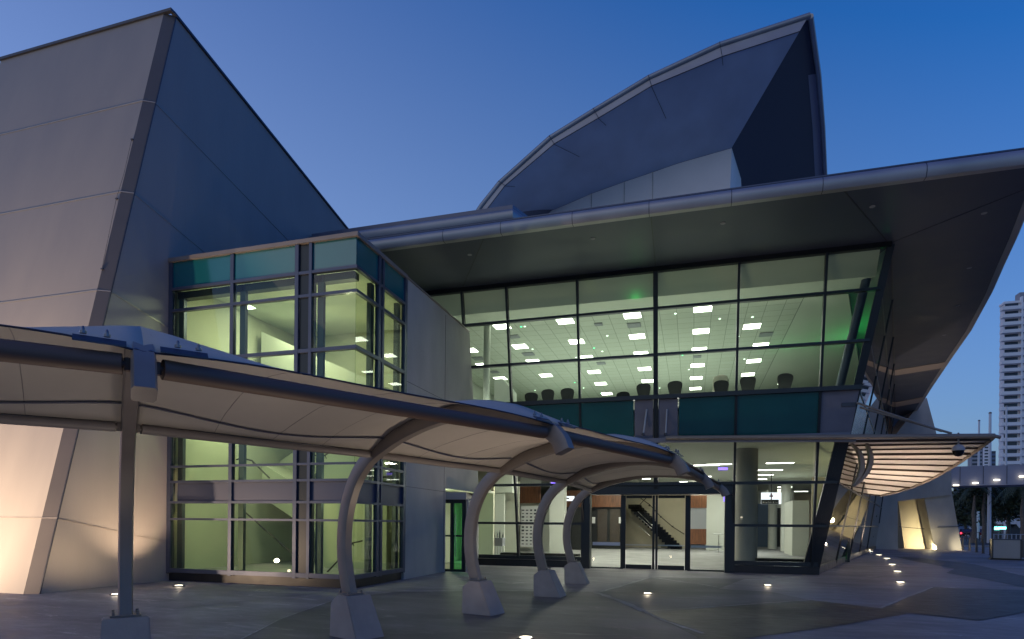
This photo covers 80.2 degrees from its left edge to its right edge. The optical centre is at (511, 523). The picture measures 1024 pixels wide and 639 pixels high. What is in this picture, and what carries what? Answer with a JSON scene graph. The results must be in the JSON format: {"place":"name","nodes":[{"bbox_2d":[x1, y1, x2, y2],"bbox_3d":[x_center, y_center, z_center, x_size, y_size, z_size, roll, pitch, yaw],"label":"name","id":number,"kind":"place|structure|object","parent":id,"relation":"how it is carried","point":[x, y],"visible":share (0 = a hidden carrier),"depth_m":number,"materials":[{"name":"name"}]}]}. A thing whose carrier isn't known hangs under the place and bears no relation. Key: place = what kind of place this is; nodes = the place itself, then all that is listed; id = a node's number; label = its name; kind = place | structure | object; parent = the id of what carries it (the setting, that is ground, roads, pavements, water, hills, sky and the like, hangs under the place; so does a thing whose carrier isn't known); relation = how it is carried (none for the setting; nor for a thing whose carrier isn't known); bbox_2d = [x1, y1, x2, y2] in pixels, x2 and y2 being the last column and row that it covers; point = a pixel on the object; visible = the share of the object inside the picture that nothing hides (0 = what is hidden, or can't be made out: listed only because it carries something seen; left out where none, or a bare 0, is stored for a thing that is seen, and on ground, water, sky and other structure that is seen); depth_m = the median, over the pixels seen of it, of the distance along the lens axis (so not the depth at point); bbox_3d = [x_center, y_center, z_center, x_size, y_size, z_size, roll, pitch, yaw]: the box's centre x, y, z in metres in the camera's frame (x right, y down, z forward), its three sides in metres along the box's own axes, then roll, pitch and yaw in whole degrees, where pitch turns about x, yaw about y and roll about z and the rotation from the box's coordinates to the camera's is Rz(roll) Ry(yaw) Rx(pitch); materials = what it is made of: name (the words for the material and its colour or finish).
{"place":"outdoors","nodes":[
{"label":"outdoors","id":0,"kind":"place"},
{"bbox_2d":[244,591,696,638],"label":"pavement","id":1,"kind":"structure","parent":0,"point":[441,615],"depth_m":10.00,"materials":[{"name":"grey concrete"}]},
{"bbox_2d":[241,600,332,638],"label":"pavement joint","id":2,"kind":"object","parent":1,"relation":"on","point":[275,621],"visible":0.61,"depth_m":9.30,"materials":[{"name":"grey concrete"}]},
{"bbox_2d":[517,636,533,638],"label":"ground uplight","id":3,"kind":"object","parent":1,"relation":"on","point":[525,637],"visible":1,"depth_m":8.42,"materials":[{"name":"grey"}]},
{"bbox_2d":[494,532,504,554],"bbox_3d":[-0.769,0.927,26.809,0.850,1.308,0.422,1,0,16],"label":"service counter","id":4,"kind":"object","parent":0,"point":[499,541],"visible":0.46,"depth_m":26.58,"materials":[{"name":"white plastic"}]},
{"bbox_2d":[0,536,1023,638],"bbox_3d":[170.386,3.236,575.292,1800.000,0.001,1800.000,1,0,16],"label":"ground","id":5,"kind":"structure","parent":0,"point":[37,616],"depth_m":13.09,"materials":[{"name":"grey concrete"}]},
{"bbox_2d":[0,7,348,593],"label":"concrete tower","id":6,"kind":"structure","parent":5,"relation":"on","point":[136,153],"depth_m":15.79,"materials":[{"name":"grey"}]},
{"bbox_2d":[166,231,407,587],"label":"glass stair hall","id":7,"kind":"structure","parent":5,"relation":"on","point":[328,306],"depth_m":16.04,"materials":[{"name":"clear glass"}]},
{"bbox_2d":[0,324,729,638],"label":"fabric canopy","id":8,"kind":"object","parent":5,"relation":"on","point":[129,383],"visible":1,"depth_m":6.37,"materials":[{"name":"beige fabric"}]},
{"bbox_2d":[398,277,477,578],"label":"concrete wall","id":9,"kind":"structure","parent":5,"relation":"on","point":[438,353],"depth_m":18.84,"materials":[{"name":"grey concrete"}]},
{"bbox_2d":[586,577,649,591],"bbox_3d":[3.102,1.619,16.358,0.356,0.001,4.798,1,0,30],"label":"pavement joint","id":10,"kind":"object","parent":5,"relation":"on","point":[621,585],"visible":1,"depth_m":15.77,"materials":[{"name":"grey concrete"}]},
{"bbox_2d":[311,12,1023,574],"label":"convention hall","id":11,"kind":"structure","parent":5,"relation":"on","point":[839,288],"depth_m":22.07,"materials":[{"name":"grey metal"}]},
{"bbox_2d":[445,489,493,571],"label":"side door","id":12,"kind":"structure","parent":11,"relation":"attached to","point":[457,504],"depth_m":24.82,"materials":[{"name":"grey"}]},
{"bbox_2d":[492,324,511,329],"bbox_3d":[-0.399,-7.637,23.521,0.660,0.018,0.660,1,0,16],"label":"ceiling light","id":13,"kind":"object","parent":11,"relation":"attached to","point":[500,326],"visible":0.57,"depth_m":23.52,"materials":[{"name":"white plastic"}]},
{"bbox_2d":[511,344,528,348],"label":"ceiling light","id":14,"kind":"object","parent":11,"relation":"attached to","point":[518,346],"visible":0.93,"depth_m":26.14,"materials":[{"name":"white plastic"}]},
{"bbox_2d":[522,352,534,355],"bbox_3d":[0.739,-7.621,27.323,0.500,0.028,0.500,1,0,16],"label":"ceiling vent","id":15,"kind":"object","parent":11,"relation":"attached to","point":[528,354],"visible":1,"depth_m":27.32,"materials":[{"name":"grey metal"}]},
{"bbox_2d":[521,506,537,546],"bbox_3d":[1.092,0.160,34.088,1.240,2.286,0.070,1,0,16],"label":"display board","id":16,"kind":"object","parent":11,"relation":"in","point":[528,513],"visible":0.65,"depth_m":34.13,"materials":[{"name":"white plastic"}]},
{"bbox_2d":[525,392,537,400],"bbox_3d":[0.751,-4.557,23.626,0.510,0.971,0.580,1,0,3],"label":"banquet chair","id":17,"kind":"object","parent":11,"relation":"on","point":[531,396],"visible":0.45,"depth_m":23.36,"materials":[{"name":"black fabric"}]},
{"bbox_2d":[500,552,579,556],"bbox_3d":[1.131,1.394,24.588,3.208,0.407,0.600,1,0,16],"label":"bench","id":18,"kind":"object","parent":11,"relation":"on","point":[545,554],"visible":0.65,"depth_m":24.42,"materials":[{"name":"black fabric"}]},
{"bbox_2d":[538,373,552,376],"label":"ceiling light","id":19,"kind":"object","parent":11,"relation":"attached to","point":[546,375],"visible":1,"depth_m":31.20,"materials":[{"name":"white plastic"}]},
{"bbox_2d":[541,389,553,399],"bbox_3d":[1.430,-4.551,23.006,0.510,0.971,0.580,1,0,23],"label":"banquet chair","id":20,"kind":"object","parent":11,"relation":"on","point":[547,394],"visible":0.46,"depth_m":22.77,"materials":[{"name":"black fabric"}]},
{"bbox_2d":[556,318,574,324],"bbox_3d":[2.001,-7.614,22.843,0.660,0.018,0.660,1,0,16],"label":"ceiling light","id":21,"kind":"object","parent":11,"relation":"attached to","point":[565,321],"visible":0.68,"depth_m":22.86,"materials":[{"name":"white plastic"}]},
{"bbox_2d":[561,388,573,398],"bbox_3d":[2.103,-4.544,22.807,0.510,0.971,0.580,1,0,12],"label":"banquet chair","id":22,"kind":"object","parent":11,"relation":"on","point":[567,393],"visible":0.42,"depth_m":22.56,"materials":[{"name":"black fabric"}]},
{"bbox_2d":[567,490,573,500],"bbox_3d":[3.371,-2.099,35.505,0.560,1.538,0.050,1,0,16],"label":"hanging sign","id":23,"kind":"object","parent":11,"relation":"hanging from","point":[570,498],"visible":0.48,"depth_m":35.49,"materials":[{"name":"grey"}]},
{"bbox_2d":[568,339,584,344],"bbox_3d":[2.701,-7.607,25.401,0.660,0.018,0.660,1,0,16],"label":"ceiling light","id":24,"kind":"object","parent":11,"relation":"attached to","point":[574,341],"visible":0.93,"depth_m":25.35,"materials":[{"name":"white plastic"}]},
{"bbox_2d":[587,370,600,373],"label":"ceiling light","id":25,"kind":"object","parent":11,"relation":"attached to","point":[593,371],"visible":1,"depth_m":30.30,"materials":[{"name":"white plastic"}]},
{"bbox_2d":[594,382,607,384],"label":"ceiling light","id":26,"kind":"object","parent":11,"relation":"attached to","point":[600,383],"visible":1,"depth_m":32.86,"materials":[{"name":"white plastic"}]},
{"bbox_2d":[597,509,606,541],"bbox_3d":[5.938,0.202,39.985,0.633,2.305,0.050,1,0,16],"label":"lift door","id":27,"kind":"structure","parent":11,"relation":"in","point":[602,513],"depth_m":39.95,"materials":[{"name":"metal"}]},
{"bbox_2d":[610,509,619,541],"bbox_3d":[6.734,0.201,39.749,0.626,2.291,0.050,1,0,16],"label":"lift door","id":28,"kind":"structure","parent":11,"relation":"in","point":[614,513],"depth_m":39.73,"materials":[{"name":"metal"}]},
{"bbox_2d":[616,392,629,396],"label":"banquet chair","id":29,"kind":"object","parent":11,"relation":"on","point":[623,394],"visible":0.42,"depth_m":23.04,"materials":[{"name":"black fabric"}]},
{"bbox_2d":[623,312,641,318],"bbox_3d":[4.384,-7.591,22.152,0.660,0.018,0.660,1,0,16],"label":"ceiling light","id":30,"kind":"object","parent":11,"relation":"attached to","point":[632,315],"visible":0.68,"depth_m":22.14,"materials":[{"name":"white plastic"}]},
{"bbox_2d":[627,322,640,327],"bbox_3d":[4.665,-7.584,23.235,0.500,0.028,0.500,1,0,16],"label":"ceiling vent","id":31,"kind":"object","parent":11,"relation":"attached to","point":[633,325],"visible":1,"depth_m":23.21,"materials":[{"name":"grey metal"}]},
{"bbox_2d":[628,333,645,338],"bbox_3d":[5.067,-7.585,24.615,0.660,0.018,0.660,1,0,16],"label":"ceiling light","id":32,"kind":"object","parent":11,"relation":"attached to","point":[637,336],"visible":1,"depth_m":24.59,"materials":[{"name":"white plastic"}]},
{"bbox_2d":[633,351,648,354],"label":"ceiling light","id":33,"kind":"object","parent":11,"relation":"attached to","point":[641,352],"visible":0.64,"depth_m":26.88,"materials":[{"name":"white plastic"}]},
{"bbox_2d":[636,383,650,394],"bbox_3d":[4.795,-4.519,21.906,0.510,0.971,0.579,1,0,26],"label":"banquet chair","id":34,"kind":"object","parent":11,"relation":"on","point":[643,388],"visible":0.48,"depth_m":21.67,"materials":[{"name":"black fabric"}]},
{"bbox_2d":[637,367,651,370],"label":"ceiling light","id":35,"kind":"object","parent":11,"relation":"attached to","point":[643,368],"visible":1,"depth_m":29.62,"materials":[{"name":"white plastic"}]},
{"bbox_2d":[641,379,652,382],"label":"ceiling light","id":36,"kind":"object","parent":11,"relation":"attached to","point":[646,380],"visible":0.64,"depth_m":32.08,"materials":[{"name":"white plastic"}]},
{"bbox_2d":[628,498,683,548],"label":"lobby staircase","id":37,"kind":"structure","parent":11,"relation":"on","point":[641,513],"depth_m":40.70,"materials":[{"name":"black metal"}]},
{"bbox_2d":[581,485,734,572],"bbox_3d":[5.087,0.154,21.542,5.280,2.990,0.640,1,0,16],"label":"entrance door","id":38,"kind":"structure","parent":11,"relation":"attached to","point":[686,492],"depth_m":21.49,"materials":[{"name":"glass"},{"name":"dark metal"}]},
{"bbox_2d":[623,495,654,568],"bbox_3d":[4.569,0.304,21.877,1.100,2.640,0.050,1,0,16],"label":"door leaf","id":39,"kind":"structure","parent":38,"relation":"in","point":[629,566],"depth_m":21.85,"materials":[{"name":"black metal"}]},
{"bbox_2d":[655,495,687,569],"bbox_3d":[5.653,0.314,21.557,1.100,2.640,0.050,1,0,16],"label":"door leaf","id":40,"kind":"structure","parent":38,"relation":"in","point":[663,567],"depth_m":21.53,"materials":[{"name":"black metal"}]},
{"bbox_2d":[668,381,681,393],"bbox_3d":[5.809,-4.509,21.501,0.510,0.971,0.580,1,0,26],"label":"banquet chair","id":41,"kind":"object","parent":11,"relation":"on","point":[674,387],"visible":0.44,"depth_m":21.27,"materials":[{"name":"black fabric"}]},
{"bbox_2d":[689,387,701,389],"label":"ceiling light","id":42,"kind":"object","parent":11,"relation":"attached to","point":[695,388],"visible":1,"depth_m":33.84,"materials":[{"name":"white plastic"}]},
{"bbox_2d":[690,376,702,379],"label":"ceiling light","id":43,"kind":"object","parent":11,"relation":"attached to","point":[696,377],"visible":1,"depth_m":31.33,"materials":[{"name":"white plastic"}]},
{"bbox_2d":[690,363,704,366],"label":"ceiling light","id":44,"kind":"object","parent":11,"relation":"attached to","point":[698,365],"visible":1,"depth_m":28.96,"materials":[{"name":"white plastic"}]},
{"bbox_2d":[691,347,706,350],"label":"ceiling light","id":45,"kind":"object","parent":11,"relation":"attached to","point":[699,348],"visible":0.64,"depth_m":26.19,"materials":[{"name":"white plastic"}]},
{"bbox_2d":[692,328,709,333],"bbox_3d":[7.427,-7.562,23.872,0.660,0.018,0.660,1,0,16],"label":"ceiling light","id":46,"kind":"object","parent":11,"relation":"attached to","point":[701,331],"visible":1,"depth_m":23.88,"materials":[{"name":"white plastic"}]},
{"bbox_2d":[693,306,712,312],"bbox_3d":[6.723,-7.569,21.412,0.660,0.018,0.660,1,0,16],"label":"ceiling light","id":47,"kind":"object","parent":11,"relation":"attached to","point":[703,309],"visible":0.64,"depth_m":21.45,"materials":[{"name":"white plastic"}]},
{"bbox_2d":[713,380,728,391],"bbox_3d":[7.338,-4.494,21.360,0.510,0.971,0.579,1,0,17],"label":"banquet chair","id":48,"kind":"object","parent":11,"relation":"on","point":[721,385],"visible":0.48,"depth_m":21.11,"materials":[{"name":"black fabric"}]},
{"bbox_2d":[740,376,755,389],"bbox_3d":[8.059,-4.487,20.730,0.510,0.971,0.580,1,0,25],"label":"banquet chair","id":49,"kind":"object","parent":11,"relation":"on","point":[747,382],"visible":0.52,"depth_m":20.50,"materials":[{"name":"black fabric"}]},
{"bbox_2d":[741,372,755,375],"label":"ceiling light","id":50,"kind":"object","parent":11,"relation":"attached to","point":[748,374],"visible":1,"depth_m":30.59,"materials":[{"name":"white plastic"}]},
{"bbox_2d":[742,323,761,329],"bbox_3d":[9.173,-7.545,23.238,0.660,0.018,0.660,1,0,16],"label":"ceiling light","id":51,"kind":"object","parent":11,"relation":"attached to","point":[752,326],"visible":1,"depth_m":23.22,"materials":[{"name":"white plastic"}]},
{"bbox_2d":[746,358,761,362],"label":"ceiling light","id":52,"kind":"object","parent":11,"relation":"attached to","point":[753,360],"visible":1,"depth_m":28.00,"materials":[{"name":"white plastic"}]},
{"bbox_2d":[752,342,769,345],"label":"ceiling light","id":53,"kind":"object","parent":11,"relation":"attached to","point":[761,344],"visible":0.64,"depth_m":25.51,"materials":[{"name":"white plastic"}]},
{"bbox_2d":[759,332,772,336],"bbox_3d":[10.109,-7.531,24.195,0.500,0.028,0.500,1,0,16],"label":"ceiling vent","id":54,"kind":"object","parent":11,"relation":"attached to","point":[765,334],"visible":1,"depth_m":24.15,"materials":[{"name":"grey metal"}]},
{"bbox_2d":[761,473,780,503],"bbox_3d":[14.221,-1.923,33.334,1.020,1.682,0.110,1,0,16],"label":"hanging screen","id":55,"kind":"object","parent":11,"relation":"hanging from","point":[771,498],"visible":0.98,"depth_m":33.32,"materials":[{"name":"white"}]},
{"bbox_2d":[756,558,803,561],"bbox_3d":[9.805,1.478,22.122,1.705,0.407,0.600,1,0,16],"label":"bench","id":56,"kind":"object","parent":11,"relation":"on","point":[780,559],"visible":0.42,"depth_m":21.88,"materials":[{"name":"black fabric"}]},
{"bbox_2d":[777,373,792,387],"bbox_3d":[9.054,-4.478,20.331,0.510,0.971,0.580,1,0,5],"label":"banquet chair","id":57,"kind":"object","parent":11,"relation":"on","point":[784,380],"visible":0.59,"depth_m":20.08,"materials":[{"name":"black fabric"}]},
{"bbox_2d":[642,402,1000,496],"bbox_3d":[14.155,-2.541,23.050,18.162,2.784,8.722,1,0,-39],"label":"entrance awning","id":58,"kind":"object","parent":11,"relation":"attached to","point":[888,464],"visible":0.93,"depth_m":19.89,"materials":[{"name":"grey metal"}]},
{"bbox_2d":[951,433,964,456],"bbox_3d":[12.963,-2.298,17.651,0.332,0.690,0.332,1,0,16],"label":"dome camera","id":59,"kind":"object","parent":58,"relation":"hanging from","point":[958,450],"visible":1,"depth_m":17.56,"materials":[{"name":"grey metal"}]},
{"bbox_2d":[845,540,849,561],"bbox_3d":[14.790,0.373,27.146,1.318,2.739,0.146,1,0,-40],"label":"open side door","id":60,"kind":"structure","parent":11,"relation":"attached to","point":[848,555],"depth_m":27.48,"materials":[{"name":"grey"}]},
{"bbox_2d":[845,398,961,550],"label":"pylon building","id":61,"kind":"structure","parent":5,"relation":"on","point":[922,516],"depth_m":43.90,"materials":[{"name":"concrete"}]},
{"bbox_2d":[955,499,981,536],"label":"street tree","id":62,"kind":"object","parent":5,"relation":"on","point":[965,521],"visible":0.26,"depth_m":105.13,"materials":[{"name":"green plant"}]},
{"bbox_2d":[975,538,977,551],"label":"bollard","id":63,"kind":"object","parent":5,"relation":"on","point":[976,544],"visible":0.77,"depth_m":40.44,"materials":[{"name":"metal"}]},
{"bbox_2d":[982,538,984,553],"bbox_3d":[29.842,1.411,38.479,0.200,0.950,0.195,1,0,16],"label":"bollard","id":64,"kind":"object","parent":5,"relation":"on","point":[983,545],"visible":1,"depth_m":38.42,"materials":[{"name":"metal"}]},
{"bbox_2d":[988,539,1023,560],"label":"ribbed bin","id":65,"kind":"object","parent":5,"relation":"on","point":[1005,549],"visible":1,"depth_m":30.84,"materials":[{"name":"grey metal"}]},
{"bbox_2d":[0,0,1023,516],"label":"sky","id":66,"kind":"structure","parent":0,"point":[393,110],"materials":[{"name":"blue"}]},
{"bbox_2d":[599,577,807,610],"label":"pavement","id":67,"kind":"structure","parent":0,"point":[669,593],"depth_m":13.98,"materials":[{"name":"grey concrete"}]},
{"bbox_2d":[596,593,646,610],"bbox_3d":[2.229,1.611,12.683,0.224,0.001,3.002,1,0,-10],"label":"pavement joint","id":68,"kind":"object","parent":67,"relation":"on","point":[629,604],"visible":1,"depth_m":12.28,"materials":[{"name":"grey concrete"}]},
{"bbox_2d":[649,600,802,610],"bbox_3d":[4.467,1.632,12.193,4.487,0.001,0.110,1,0,-26],"label":"pavement joint","id":69,"kind":"object","parent":67,"relation":"on","point":[725,605],"visible":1,"depth_m":12.11,"materials":[{"name":"grey concrete"}]},
{"bbox_2d":[713,375,728,391],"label":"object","id":70,"kind":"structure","parent":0,"point":[720,377],"depth_m":23.46,"materials":[{"name":"beige fabric"}]},
{"bbox_2d":[646,600,907,638],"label":"pavement","id":71,"kind":"structure","parent":0,"point":[743,621],"depth_m":10.60,"materials":[{"name":"grey concrete"}]},
{"bbox_2d":[644,611,702,632],"bbox_3d":[2.587,1.613,10.053,0.139,0.001,2.246,1,0,-10],"label":"pavement joint","id":72,"kind":"object","parent":71,"relation":"on","point":[673,623],"visible":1,"depth_m":9.82,"materials":[{"name":"grey concrete"}]},
{"bbox_2d":[883,587,1023,619],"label":"pavement","id":73,"kind":"structure","parent":0,"point":[973,603],"depth_m":12.81,"materials":[{"name":"grey concrete"}]},
{"bbox_2d":[879,587,932,607],"bbox_3d":[9.212,1.675,14.095,0.106,0.001,5.860,1,0,43],"label":"pavement joint","id":74,"kind":"object","parent":73,"relation":"on","point":[899,599],"visible":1,"depth_m":13.76,"materials":[{"name":"grey concrete"}]},
{"bbox_2d":[894,556,1023,586],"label":"pavement","id":75,"kind":"structure","parent":0,"point":[977,571],"depth_m":21.96,"materials":[{"name":"grey concrete"}]},
{"bbox_2d":[968,449,982,528],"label":"distant tower","id":76,"kind":"structure","parent":0,"point":[972,460],"depth_m":357.34,"materials":[{"name":"grey concrete"}]},
{"bbox_2d":[960,538,997,544],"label":"road","id":77,"kind":"structure","parent":0,"point":[967,542],"depth_m":67.11,"materials":[{"name":"grey asphalt"}]},
{"bbox_2d":[959,529,971,537],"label":"parked car","id":78,"kind":"object","parent":77,"relation":"on","point":[964,531],"visible":0.4,"depth_m":94.84,"materials":[{"name":"grey"}]},
{"bbox_2d":[952,487,1000,542],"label":"palm tree","id":79,"kind":"object","parent":77,"relation":"on","point":[974,530],"visible":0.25,"depth_m":66.28,"materials":[{"name":"green plant"}]},
{"bbox_2d":[977,420,979,538],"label":"flagpole","id":80,"kind":"object","parent":77,"relation":"on","point":[978,515],"visible":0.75,"depth_m":89.40,"materials":[{"name":"grey metal"}]},
{"bbox_2d":[962,532,996,541],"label":"railing fence","id":81,"kind":"object","parent":77,"relation":"on","point":[979,535],"visible":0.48,"depth_m":72.27,"materials":[{"name":"grey metal"}]},
{"bbox_2d":[959,487,1010,542],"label":"palm tree","id":82,"kind":"object","parent":77,"relation":"on","point":[984,530],"visible":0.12,"depth_m":67.75,"materials":[{"name":"brown plant"}]},
{"bbox_2d":[952,487,1023,538],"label":"street tree","id":83,"kind":"object","parent":77,"relation":"on","point":[997,509],"visible":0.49,"depth_m":69.04,"materials":[{"name":"green plant"}]},
{"bbox_2d":[987,412,991,542],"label":"flagpole","id":84,"kind":"object","parent":77,"relation":"on","point":[989,488],"visible":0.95,"depth_m":66.04,"materials":[{"name":"grey metal"}]},
{"bbox_2d":[959,488,1019,538],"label":"street tree","id":85,"kind":"object","parent":77,"relation":"on","point":[1008,526],"visible":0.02,"depth_m":75.43,"materials":[{"name":"green plant"}]},
{"bbox_2d":[1003,405,1007,538],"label":"flagpole","id":86,"kind":"object","parent":77,"relation":"on","point":[1006,406],"visible":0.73,"depth_m":91.64,"materials":[{"name":"grey metal"}]},
{"bbox_2d":[989,486,1023,539],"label":"palm tree","id":87,"kind":"object","parent":77,"relation":"on","point":[1008,489],"visible":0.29,"depth_m":61.75,"materials":[{"name":"green plant"}]},
{"bbox_2d":[994,518,1019,538],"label":"shop front","id":88,"kind":"object","parent":77,"relation":"on","point":[1015,527],"visible":0.41,"depth_m":93.86,"materials":[{"name":"grey"}]},
{"bbox_2d":[993,534,1023,538],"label":"railing fence","id":89,"kind":"object","parent":77,"relation":"on","point":[1007,535],"visible":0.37,"depth_m":56.37,"materials":[{"name":"grey metal"}]},
{"bbox_2d":[983,445,987,465],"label":"distant tower","id":90,"kind":"structure","parent":0,"point":[985,455],"depth_m":440.70,"materials":[{"name":"grey concrete"}]},
{"bbox_2d":[951,465,1023,487],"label":"footbridge","id":91,"kind":"object","parent":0,"point":[988,476],"visible":0.95,"depth_m":47.48,"materials":[{"name":"grey concrete"}]},
{"bbox_2d":[991,451,995,465],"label":"distant tower","id":92,"kind":"structure","parent":0,"point":[993,458],"depth_m":506.89,"materials":[{"name":"blue"}]},
{"bbox_2d":[998,292,1023,515],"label":"apartment tower","id":93,"kind":"structure","parent":0,"point":[1011,372],"depth_m":175.43,"materials":[{"name":"grey concrete"}]},
{"bbox_2d":[1004,457,1016,460],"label":"window","id":94,"kind":"structure","parent":93,"relation":"in","point":[1008,458],"depth_m":176.15,"materials":[{"name":"grey"}]},
{"bbox_2d":[1004,442,1016,445],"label":"window","id":95,"kind":"structure","parent":93,"relation":"in","point":[1008,443],"depth_m":176.15,"materials":[{"name":"grey glass"}]},
{"bbox_2d":[1004,434,1016,437],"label":"window","id":96,"kind":"structure","parent":93,"relation":"in","point":[1008,435],"depth_m":176.15,"materials":[{"name":"grey"}]},
{"bbox_2d":[1004,411,1016,414],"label":"window","id":97,"kind":"structure","parent":93,"relation":"in","point":[1008,412],"depth_m":176.15,"materials":[{"name":"grey"}]},
{"bbox_2d":[1004,403,1016,406],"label":"window","id":98,"kind":"structure","parent":93,"relation":"in","point":[1014,404],"depth_m":176.15,"materials":[{"name":"grey"}]},
{"bbox_2d":[1004,396,1016,398],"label":"window","id":99,"kind":"structure","parent":93,"relation":"in","point":[1005,397],"depth_m":176.24,"materials":[{"name":"grey glass"}]},
{"bbox_2d":[1004,388,1016,390],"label":"window","id":100,"kind":"structure","parent":93,"relation":"in","point":[1006,389],"depth_m":176.24,"materials":[{"name":"grey glass"}]},
{"bbox_2d":[1004,380,1017,383],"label":"window","id":101,"kind":"structure","parent":93,"relation":"in","point":[1012,381],"depth_m":176.19,"materials":[{"name":"grey glass"}]},
{"bbox_2d":[1004,373,1017,375],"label":"window","id":102,"kind":"structure","parent":93,"relation":"in","point":[1005,374],"depth_m":176.24,"materials":[{"name":"grey"}]},
{"bbox_2d":[1005,365,1017,367],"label":"window","id":103,"kind":"structure","parent":93,"relation":"in","point":[1006,366],"depth_m":176.19,"materials":[{"name":"grey"}]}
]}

